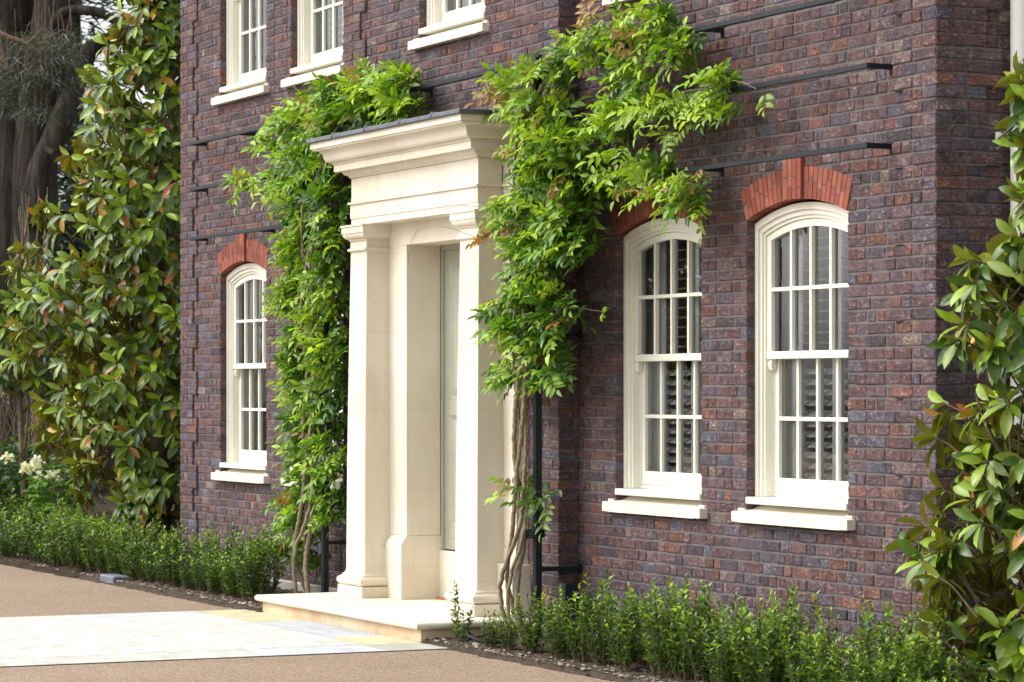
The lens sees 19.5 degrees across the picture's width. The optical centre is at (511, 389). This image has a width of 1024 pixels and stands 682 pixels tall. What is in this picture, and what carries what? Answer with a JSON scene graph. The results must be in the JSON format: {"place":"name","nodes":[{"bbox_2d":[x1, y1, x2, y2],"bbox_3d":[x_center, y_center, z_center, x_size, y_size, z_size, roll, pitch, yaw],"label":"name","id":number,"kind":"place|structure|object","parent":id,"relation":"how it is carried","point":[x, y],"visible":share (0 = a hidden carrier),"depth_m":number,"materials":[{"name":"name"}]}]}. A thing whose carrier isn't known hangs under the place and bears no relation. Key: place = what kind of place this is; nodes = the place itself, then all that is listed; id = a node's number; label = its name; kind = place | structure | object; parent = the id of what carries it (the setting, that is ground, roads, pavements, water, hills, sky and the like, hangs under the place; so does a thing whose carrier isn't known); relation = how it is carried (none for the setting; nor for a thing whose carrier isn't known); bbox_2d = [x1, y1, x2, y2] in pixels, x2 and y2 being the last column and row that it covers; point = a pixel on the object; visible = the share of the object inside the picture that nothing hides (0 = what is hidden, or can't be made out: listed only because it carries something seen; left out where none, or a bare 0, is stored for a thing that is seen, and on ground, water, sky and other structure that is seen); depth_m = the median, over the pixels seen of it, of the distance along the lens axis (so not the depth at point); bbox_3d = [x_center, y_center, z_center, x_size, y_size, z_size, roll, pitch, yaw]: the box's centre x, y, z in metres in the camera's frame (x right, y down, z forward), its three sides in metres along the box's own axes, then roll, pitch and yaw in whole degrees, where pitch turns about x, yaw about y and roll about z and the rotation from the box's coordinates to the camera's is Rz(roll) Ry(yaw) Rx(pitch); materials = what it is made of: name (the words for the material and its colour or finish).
{"place":"outdoors","nodes":[
{"label":"outdoors","id":0,"kind":"place"},
{"bbox_2d":[0,484,179,577],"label":"soil bed","id":1,"kind":"object","parent":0,"point":[99,508],"visible":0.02,"depth_m":30.78,"materials":[{"name":"brown soil"}]},
{"bbox_2d":[0,514,16,555],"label":"evergreen shrub","id":2,"kind":"object","parent":1,"relation":"on","point":[3,552],"visible":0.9,"depth_m":31.55,"materials":[{"name":"green plant"}]},
{"bbox_2d":[0,487,18,549],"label":"evergreen shrub","id":3,"kind":"object","parent":1,"relation":"on","point":[11,514],"visible":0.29,"depth_m":32.58,"materials":[{"name":"green plant"}]},
{"bbox_2d":[15,495,43,559],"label":"evergreen shrub","id":4,"kind":"object","parent":1,"relation":"on","point":[25,553],"visible":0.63,"depth_m":30.84,"materials":[{"name":"green plant"}]},
{"bbox_2d":[18,187,53,446],"bbox_3d":[-5.903,-0.361,37.075,0.447,4.323,0.986,0,0,-10],"label":"trunk","id":5,"kind":"object","parent":1,"relation":"on","point":[34,417],"visible":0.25,"depth_m":36.99,"materials":[{"name":"brown plant"}]},
{"bbox_2d":[0,196,72,506],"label":"magnolia tree","id":6,"kind":"object","parent":1,"relation":"on","point":[55,335],"visible":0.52,"depth_m":33.74,"materials":[{"name":"green plant"}]},
{"bbox_2d":[0,444,82,512],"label":"green bush","id":7,"kind":"object","parent":1,"relation":"on","point":[12,478],"visible":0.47,"depth_m":34.16,"materials":[{"name":"green plant"}]},
{"bbox_2d":[0,452,86,517],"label":"hydrangea","id":8,"kind":"object","parent":1,"relation":"on","point":[52,473],"visible":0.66,"depth_m":32.67,"materials":[{"name":"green plant"}]},
{"bbox_2d":[27,515,62,563],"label":"evergreen shrub","id":9,"kind":"object","parent":1,"relation":"on","point":[38,536],"visible":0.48,"depth_m":30.36,"materials":[{"name":"green plant"}]},
{"bbox_2d":[34,514,66,564],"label":"evergreen shrub","id":10,"kind":"object","parent":1,"relation":"on","point":[49,541],"visible":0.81,"depth_m":30.09,"materials":[{"name":"green plant"}]},
{"bbox_2d":[0,361,111,508],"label":"bush","id":11,"kind":"object","parent":1,"relation":"on","point":[30,441],"visible":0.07,"depth_m":35.71,"materials":[{"name":"green plant"}]},
{"bbox_2d":[36,510,75,566],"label":"evergreen shrub","id":12,"kind":"object","parent":1,"relation":"on","point":[53,546],"visible":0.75,"depth_m":29.91,"materials":[{"name":"green plant"}]},
{"bbox_2d":[59,513,87,568],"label":"evergreen shrub","id":13,"kind":"object","parent":1,"relation":"on","point":[72,551],"visible":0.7,"depth_m":29.38,"materials":[{"name":"green plant"}]},
{"bbox_2d":[65,512,93,570],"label":"evergreen shrub","id":14,"kind":"object","parent":1,"relation":"on","point":[80,564],"visible":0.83,"depth_m":29.10,"materials":[{"name":"green plant"}]},
{"bbox_2d":[0,0,176,461],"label":"cedar tree","id":15,"kind":"object","parent":1,"relation":"on","point":[40,100],"visible":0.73,"depth_m":41.30,"materials":[{"name":"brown plant"}]},
{"bbox_2d":[0,0,180,541],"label":"magnolia tree","id":16,"kind":"object","parent":1,"relation":"on","point":[138,369],"visible":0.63,"depth_m":30.52,"materials":[{"name":"green plant"}]},
{"bbox_2d":[76,513,112,571],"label":"evergreen shrub","id":17,"kind":"object","parent":1,"relation":"on","point":[87,561],"visible":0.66,"depth_m":28.95,"materials":[{"name":"green plant"}]},
{"bbox_2d":[63,383,132,492],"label":"shrub","id":18,"kind":"object","parent":1,"relation":"on","point":[108,465],"depth_m":51.25,"materials":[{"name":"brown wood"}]},
{"bbox_2d":[84,524,123,573],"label":"evergreen shrub","id":19,"kind":"object","parent":1,"relation":"on","point":[94,549],"visible":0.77,"depth_m":28.67,"materials":[{"name":"green plant"}]},
{"bbox_2d":[58,0,177,246],"label":"sky","id":20,"kind":"structure","parent":0,"point":[83,24],"materials":[{"name":"white"}]},
{"bbox_2d":[76,573,304,611],"bbox_3d":[-2.622,1.766,26.519,1.174,0.063,4.930,0,0,-25],"label":"soil bed","id":21,"kind":"object","parent":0,"point":[176,591],"visible":0.34,"depth_m":26.14,"materials":[{"name":"brown soil"}]},
{"bbox_2d":[99,526,128,574],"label":"evergreen shrub","id":22,"kind":"object","parent":21,"relation":"on","point":[115,566],"visible":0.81,"depth_m":28.34,"materials":[{"name":"green plant"}]},
{"bbox_2d":[118,517,150,579],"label":"evergreen shrub","id":23,"kind":"object","parent":21,"relation":"on","point":[132,573],"visible":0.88,"depth_m":27.73,"materials":[{"name":"green plant"}]},
{"bbox_2d":[124,537,161,580],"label":"evergreen shrub","id":24,"kind":"object","parent":21,"relation":"on","point":[140,571],"visible":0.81,"depth_m":27.57,"materials":[{"name":"green plant"}]},
{"bbox_2d":[140,550,166,582],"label":"evergreen shrub","id":25,"kind":"object","parent":21,"relation":"on","point":[149,576],"visible":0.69,"depth_m":27.33,"materials":[{"name":"green plant"}]},
{"bbox_2d":[150,537,178,584],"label":"evergreen shrub","id":26,"kind":"object","parent":21,"relation":"on","point":[162,579],"visible":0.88,"depth_m":27.05,"materials":[{"name":"green plant"}]},
{"bbox_2d":[157,526,194,586],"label":"evergreen shrub","id":27,"kind":"object","parent":21,"relation":"on","point":[174,574],"visible":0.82,"depth_m":26.80,"materials":[{"name":"green plant"}]},
{"bbox_2d":[173,553,202,589],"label":"evergreen shrub","id":28,"kind":"object","parent":21,"relation":"on","point":[184,579],"visible":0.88,"depth_m":26.48,"materials":[{"name":"green plant"}]},
{"bbox_2d":[186,543,215,590],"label":"evergreen shrub","id":29,"kind":"object","parent":21,"relation":"on","point":[199,584],"visible":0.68,"depth_m":26.25,"materials":[{"name":"green plant"}]},
{"bbox_2d":[198,532,227,589],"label":"evergreen shrub","id":30,"kind":"object","parent":21,"relation":"on","point":[211,557],"visible":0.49,"depth_m":26.05,"materials":[{"name":"green plant"}]},
{"bbox_2d":[202,549,224,593],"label":"evergreen shrub","id":31,"kind":"object","parent":21,"relation":"on","point":[212,588],"visible":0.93,"depth_m":25.76,"materials":[{"name":"green plant"}]},
{"bbox_2d":[211,545,239,594],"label":"evergreen shrub","id":32,"kind":"object","parent":21,"relation":"on","point":[223,567],"visible":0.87,"depth_m":25.57,"materials":[{"name":"green plant"}]},
{"bbox_2d":[220,557,240,597],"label":"evergreen shrub","id":33,"kind":"object","parent":21,"relation":"on","point":[233,588],"visible":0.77,"depth_m":25.41,"materials":[{"name":"green plant"}]},
{"bbox_2d":[230,523,263,599],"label":"evergreen shrub","id":34,"kind":"object","parent":21,"relation":"on","point":[240,549],"visible":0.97,"depth_m":25.05,"materials":[{"name":"green plant"}]},
{"bbox_2d":[236,523,275,601],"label":"evergreen shrub","id":35,"kind":"object","parent":21,"relation":"on","point":[259,588],"visible":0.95,"depth_m":24.94,"materials":[{"name":"green plant"}]},
{"bbox_2d":[248,524,286,593],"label":"evergreen shrub","id":36,"kind":"object","parent":21,"relation":"on","point":[275,579],"visible":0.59,"depth_m":25.52,"materials":[{"name":"green plant"}]},
{"bbox_2d":[217,0,431,592],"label":"wisteria","id":37,"kind":"object","parent":21,"relation":"on","point":[337,102],"visible":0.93,"depth_m":24.73,"materials":[{"name":"green plant"}]},
{"bbox_2d":[9,645,430,666],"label":"path","id":38,"kind":"structure","parent":0,"point":[206,658],"depth_m":20.25,"materials":[{"name":"grey stone"}]},
{"bbox_2d":[0,614,359,658],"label":"white path","id":39,"kind":"structure","parent":38,"relation":"on","point":[103,636],"depth_m":21.68,"materials":[{"name":"white stone"}]},
{"bbox_2d":[0,609,446,666],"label":"path border","id":40,"kind":"object","parent":38,"relation":"on","point":[369,642],"visible":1,"depth_m":20.85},
{"bbox_2d":[0,564,613,681],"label":"driveway","id":41,"kind":"structure","parent":0,"point":[25,592],"depth_m":19.56,"materials":[{"name":"beige gravel"}]},
{"bbox_2d":[5,558,701,681],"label":"pebbles","id":42,"kind":"object","parent":41,"relation":"on","point":[475,644],"visible":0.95,"depth_m":20.18,"materials":[{"name":"grey stone"}]},
{"bbox_2d":[73,449,616,681],"bbox_3d":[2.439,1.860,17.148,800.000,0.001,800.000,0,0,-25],"label":"ground","id":43,"kind":"structure","parent":0,"point":[453,650],"depth_m":20.43,"materials":[{"name":"brown soil"}]},
{"bbox_2d":[58,15,132,261],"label":"conifer tree","id":44,"kind":"object","parent":43,"relation":"on","point":[69,183],"visible":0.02,"depth_m":66.22,"materials":[{"name":"green plant"}]},
{"bbox_2d":[58,49,148,445],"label":"conifer tree","id":45,"kind":"object","parent":43,"relation":"on","point":[67,237],"visible":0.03,"depth_m":59.99,"materials":[{"name":"green plant"}]},
{"bbox_2d":[62,0,169,429],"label":"conifer tree","id":46,"kind":"object","parent":43,"relation":"on","point":[78,19],"visible":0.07,"depth_m":77.81,"materials":[{"name":"green plant"}]},
{"bbox_2d":[61,141,178,446],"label":"conifer tree","id":47,"kind":"object","parent":43,"relation":"on","point":[105,321],"visible":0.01,"depth_m":61.46,"materials":[{"name":"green plant"}]},
{"bbox_2d":[180,0,1023,681],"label":"brick house","id":48,"kind":"structure","parent":43,"relation":"on","point":[760,374],"depth_m":20.75,"materials":[{"name":"brick"}]},
{"bbox_2d":[211,262,269,483],"bbox_3d":[-2.259,-0.201,27.658,0.622,2.098,1.404,0,0,-25],"label":"window","id":49,"kind":"structure","parent":48,"relation":"in","point":[246,393],"depth_m":27.92,"materials":[{"name":"beige paint"}]},
{"bbox_2d":[211,0,269,105],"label":"window","id":50,"kind":"structure","parent":48,"relation":"in","point":[246,52],"depth_m":28.02,"materials":[{"name":"paint"}]},
{"bbox_2d":[281,268,343,489],"bbox_3d":[-1.472,-0.201,25.995,0.622,2.098,1.404,0,0,-25],"label":"window","id":51,"kind":"structure","parent":48,"relation":"in","point":[339,479],"depth_m":25.95,"materials":[{"name":"beige paint"}]},
{"bbox_2d":[281,0,343,87],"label":"window","id":52,"kind":"structure","parent":48,"relation":"in","point":[320,33],"depth_m":26.28,"materials":[{"name":"beige paint"}]},
{"bbox_2d":[408,0,489,50],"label":"window","id":53,"kind":"structure","parent":48,"relation":"in","point":[449,20],"depth_m":23.14,"materials":[{"name":"paint"}]},
{"bbox_2d":[441,244,459,549],"bbox_3d":[-0.287,0.066,23.165,0.097,2.409,1.088,0,0,-25],"label":"door","id":54,"kind":"structure","parent":48,"relation":"in","point":[450,254],"depth_m":23.53,"materials":[{"name":"paint"}]},
{"bbox_2d":[189,0,892,638],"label":"wall trellis","id":55,"kind":"object","parent":48,"relation":"attached to","point":[537,452],"depth_m":21.09,"materials":[{"name":"black metal"}]},
{"bbox_2d":[602,216,707,518],"bbox_3d":[1.208,-0.201,20.332,0.622,2.098,1.404,0,0,-25],"label":"window","id":56,"kind":"structure","parent":48,"relation":"in","point":[663,279],"depth_m":20.54,"materials":[{"name":"beige paint"}]},
{"bbox_2d":[731,200,855,530],"bbox_3d":[1.988,-0.201,18.683,0.622,2.098,1.404,0,0,-25],"label":"window","id":57,"kind":"structure","parent":48,"relation":"in","point":[792,484],"depth_m":18.86,"materials":[{"name":"beige paint"}]},
{"bbox_2d":[420,634,785,681],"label":"soil bed","id":58,"kind":"object","parent":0,"point":[544,654],"visible":0.32,"depth_m":19.51,"materials":[{"name":"brown soil"}]},
{"bbox_2d":[447,602,474,640],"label":"evergreen shrub","id":59,"kind":"object","parent":58,"relation":"on","point":[467,628],"visible":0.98,"depth_m":21.07,"materials":[{"name":"green plant"}]},
{"bbox_2d":[479,608,502,646],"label":"evergreen shrub","id":60,"kind":"object","parent":58,"relation":"on","point":[493,636],"visible":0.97,"depth_m":20.52,"materials":[{"name":"green plant"}]},
{"bbox_2d":[496,605,519,650],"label":"evergreen shrub","id":61,"kind":"object","parent":58,"relation":"on","point":[510,626],"visible":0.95,"depth_m":20.27,"materials":[{"name":"green plant"}]},
{"bbox_2d":[508,586,551,652],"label":"evergreen shrub","id":62,"kind":"object","parent":58,"relation":"on","point":[533,640],"visible":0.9,"depth_m":20.07,"materials":[{"name":"green plant"}]},
{"bbox_2d":[535,602,580,658],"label":"evergreen shrub","id":63,"kind":"object","parent":58,"relation":"on","point":[560,647],"visible":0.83,"depth_m":19.59,"materials":[{"name":"green plant"}]},
{"bbox_2d":[540,583,576,653],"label":"evergreen shrub","id":64,"kind":"object","parent":58,"relation":"on","point":[555,605],"visible":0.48,"depth_m":19.81,"materials":[{"name":"green plant"}]},
{"bbox_2d":[557,582,578,638],"bbox_3d":[0.395,1.581,21.070,0.110,0.437,0.130,0,0,-25],"label":"utility box","id":65,"kind":"object","parent":58,"relation":"on","point":[568,588],"visible":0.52,"depth_m":21.02,"materials":[{"name":"black metal"}]},
{"bbox_2d":[557,583,610,662],"bbox_3d":[0.470,1.519,19.392,0.309,0.538,0.334,0,0,-34],"label":"evergreen shrub","id":66,"kind":"object","parent":58,"relation":"on","point":[576,648],"visible":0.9,"depth_m":19.38,"materials":[{"name":"green plant"}]},
{"bbox_2d":[408,0,774,639],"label":"wisteria","id":67,"kind":"object","parent":58,"relation":"on","point":[550,237],"visible":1,"depth_m":20.57,"materials":[{"name":"green plant"}]},
{"bbox_2d":[575,568,623,665],"bbox_3d":[0.580,1.465,19.215,0.310,0.645,0.275,0,0,-40],"label":"evergreen shrub","id":68,"kind":"object","parent":58,"relation":"on","point":[592,640],"visible":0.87,"depth_m":19.20,"materials":[{"name":"green plant"}]},
{"bbox_2d":[600,582,641,668],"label":"evergreen shrub","id":69,"kind":"object","parent":58,"relation":"on","point":[607,640],"visible":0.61,"depth_m":18.95,"materials":[{"name":"green plant"}]},
{"bbox_2d":[602,584,648,671],"bbox_3d":[0.744,1.503,18.767,0.283,0.568,0.320,0,0,-34],"label":"evergreen shrub","id":70,"kind":"object","parent":58,"relation":"on","point":[630,625],"visible":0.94,"depth_m":18.76,"materials":[{"name":"green plant"}]},
{"bbox_2d":[618,579,672,664],"bbox_3d":[0.897,1.504,19.207,0.361,0.568,0.334,0,0,-37],"label":"evergreen shrub","id":71,"kind":"object","parent":58,"relation":"on","point":[638,626],"visible":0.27,"depth_m":19.20,"materials":[{"name":"green plant"}]},
{"bbox_2d":[634,588,688,675],"bbox_3d":[0.923,1.502,18.507,0.358,0.571,0.332,0,0,8],"label":"evergreen shrub","id":72,"kind":"object","parent":58,"relation":"on","point":[649,650],"visible":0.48,"depth_m":18.54,"materials":[{"name":"green plant"}]},
{"bbox_2d":[644,575,687,678],"bbox_3d":[0.937,1.461,18.341,0.278,0.654,0.314,0,0,0],"label":"evergreen shrub","id":73,"kind":"object","parent":58,"relation":"on","point":[658,654],"visible":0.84,"depth_m":18.28,"materials":[{"name":"green plant"}]},
{"bbox_2d":[656,591,708,680],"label":"evergreen shrub","id":74,"kind":"object","parent":58,"relation":"on","point":[676,667],"visible":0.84,"depth_m":18.16,"materials":[{"name":"green plant"}]},
{"bbox_2d":[671,573,712,670],"bbox_3d":[1.113,1.471,18.752,0.338,0.634,0.299,0,0,15],"label":"evergreen shrub","id":75,"kind":"object","parent":58,"relation":"on","point":[687,594],"visible":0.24,"depth_m":18.72,"materials":[{"name":"green plant"}]},
{"bbox_2d":[677,595,722,681],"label":"evergreen shrub","id":76,"kind":"object","parent":58,"relation":"on","point":[702,670],"visible":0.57,"depth_m":17.94,"materials":[{"name":"green plant"}]},
{"bbox_2d":[685,583,729,668],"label":"evergreen shrub","id":77,"kind":"object","parent":58,"relation":"on","point":[702,617],"visible":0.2,"depth_m":18.51,"materials":[{"name":"green plant"}]},
{"bbox_2d":[699,613,737,681],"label":"evergreen shrub","id":78,"kind":"object","parent":58,"relation":"on","point":[713,673],"visible":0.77,"depth_m":17.49,"materials":[{"name":"green plant"}]},
{"bbox_2d":[706,603,750,681],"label":"evergreen shrub","id":79,"kind":"object","parent":58,"relation":"on","point":[729,666],"visible":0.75,"depth_m":17.37,"materials":[{"name":"green plant"}]},
{"bbox_2d":[713,599,760,681],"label":"evergreen shrub","id":80,"kind":"object","parent":58,"relation":"on","point":[732,618],"visible":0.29,"depth_m":17.67,"materials":[{"name":"green plant"}]},
{"bbox_2d":[717,591,771,681],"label":"evergreen shrub","id":81,"kind":"object","parent":58,"relation":"on","point":[743,611],"visible":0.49,"depth_m":17.46,"materials":[{"name":"green plant"}]},
{"bbox_2d":[726,613,777,681],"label":"evergreen shrub","id":82,"kind":"object","parent":58,"relation":"on","point":[745,676],"visible":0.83,"depth_m":17.14,"materials":[{"name":"green plant"}]},
{"bbox_2d":[740,588,802,681],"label":"evergreen shrub","id":83,"kind":"object","parent":58,"relation":"on","point":[772,615],"visible":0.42,"depth_m":17.24,"materials":[{"name":"green plant"}]},
{"bbox_2d":[750,617,793,681],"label":"evergreen shrub","id":84,"kind":"object","parent":58,"relation":"on","point":[768,673],"visible":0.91,"depth_m":16.94,"materials":[{"name":"green plant"}]},
{"bbox_2d":[772,582,819,672],"bbox_3d":[1.650,1.454,17.621,0.320,0.668,0.284,0,0,41],"label":"evergreen shrub","id":85,"kind":"object","parent":58,"relation":"on","point":[798,605],"visible":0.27,"depth_m":17.61,"materials":[{"name":"green plant"}]},
{"bbox_2d":[772,595,827,681],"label":"evergreen shrub","id":86,"kind":"object","parent":58,"relation":"on","point":[788,624],"visible":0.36,"depth_m":16.99,"materials":[{"name":"green plant"}]},
{"bbox_2d":[777,617,824,681],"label":"evergreen shrub","id":87,"kind":"object","parent":58,"relation":"on","point":[790,663],"visible":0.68,"depth_m":16.73,"materials":[{"name":"green plant"}]},
{"bbox_2d":[798,603,841,653],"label":"evergreen shrub","id":88,"kind":"object","parent":58,"relation":"on","point":[828,624],"visible":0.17,"depth_m":17.47,"materials":[{"name":"green plant"}]},
{"bbox_2d":[799,617,852,681],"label":"evergreen shrub","id":89,"kind":"object","parent":58,"relation":"on","point":[821,648],"visible":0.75,"depth_m":16.50,"materials":[{"name":"green plant"}]},
{"bbox_2d":[812,655,870,681],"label":"evergreen shrub","id":90,"kind":"object","parent":58,"relation":"on","point":[829,674],"visible":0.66,"depth_m":16.28,"materials":[{"name":"green plant"}]},
{"bbox_2d":[828,634,875,681],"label":"evergreen shrub","id":91,"kind":"object","parent":58,"relation":"on","point":[840,672],"visible":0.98,"depth_m":16.12,"materials":[{"name":"green plant"}]},
{"bbox_2d":[836,594,897,681],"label":"evergreen shrub","id":92,"kind":"object","parent":58,"relation":"on","point":[870,615],"visible":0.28,"depth_m":16.94,"materials":[{"name":"green plant"}]},
{"bbox_2d":[855,646,902,681],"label":"evergreen shrub","id":93,"kind":"object","parent":58,"relation":"on","point":[880,670],"visible":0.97,"depth_m":15.90,"materials":[{"name":"green plant"}]},
{"bbox_2d":[853,610,909,680],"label":"evergreen shrub","id":94,"kind":"object","parent":58,"relation":"on","point":[866,650],"visible":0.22,"depth_m":16.73,"materials":[{"name":"green plant"}]},
{"bbox_2d":[857,598,912,681],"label":"evergreen shrub","id":95,"kind":"object","parent":58,"relation":"on","point":[885,641],"visible":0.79,"depth_m":16.14,"materials":[{"name":"green plant"}]},
{"bbox_2d":[894,607,939,679],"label":"evergreen shrub","id":96,"kind":"object","parent":58,"relation":"on","point":[901,621],"visible":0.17,"depth_m":16.54,"materials":[{"name":"green plant"}]},
{"bbox_2d":[889,625,947,681],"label":"evergreen shrub","id":97,"kind":"object","parent":58,"relation":"on","point":[914,650],"visible":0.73,"depth_m":15.95,"materials":[{"name":"green plant"}]},
{"bbox_2d":[889,624,958,681],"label":"evergreen shrub","id":98,"kind":"object","parent":58,"relation":"on","point":[934,671],"visible":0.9,"depth_m":15.80,"materials":[{"name":"green plant"}]},
{"bbox_2d":[905,599,954,681],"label":"evergreen shrub","id":99,"kind":"object","parent":58,"relation":"on","point":[944,623],"visible":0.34,"depth_m":16.23,"materials":[{"name":"green plant"}]},
{"bbox_2d":[884,51,1023,681],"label":"magnolia tree","id":100,"kind":"object","parent":58,"relation":"on","point":[993,461],"visible":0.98,"depth_m":16.20,"materials":[{"name":"green plant"}]},
{"bbox_2d":[942,647,966,681],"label":"evergreen shrub","id":101,"kind":"object","parent":58,"relation":"on","point":[959,677],"visible":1,"depth_m":15.17,"materials":[{"name":"green plant"}]},
{"bbox_2d":[936,652,998,681],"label":"evergreen shrub","id":102,"kind":"object","parent":58,"relation":"on","point":[986,666],"visible":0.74,"depth_m":16.03,"materials":[{"name":"green plant"}]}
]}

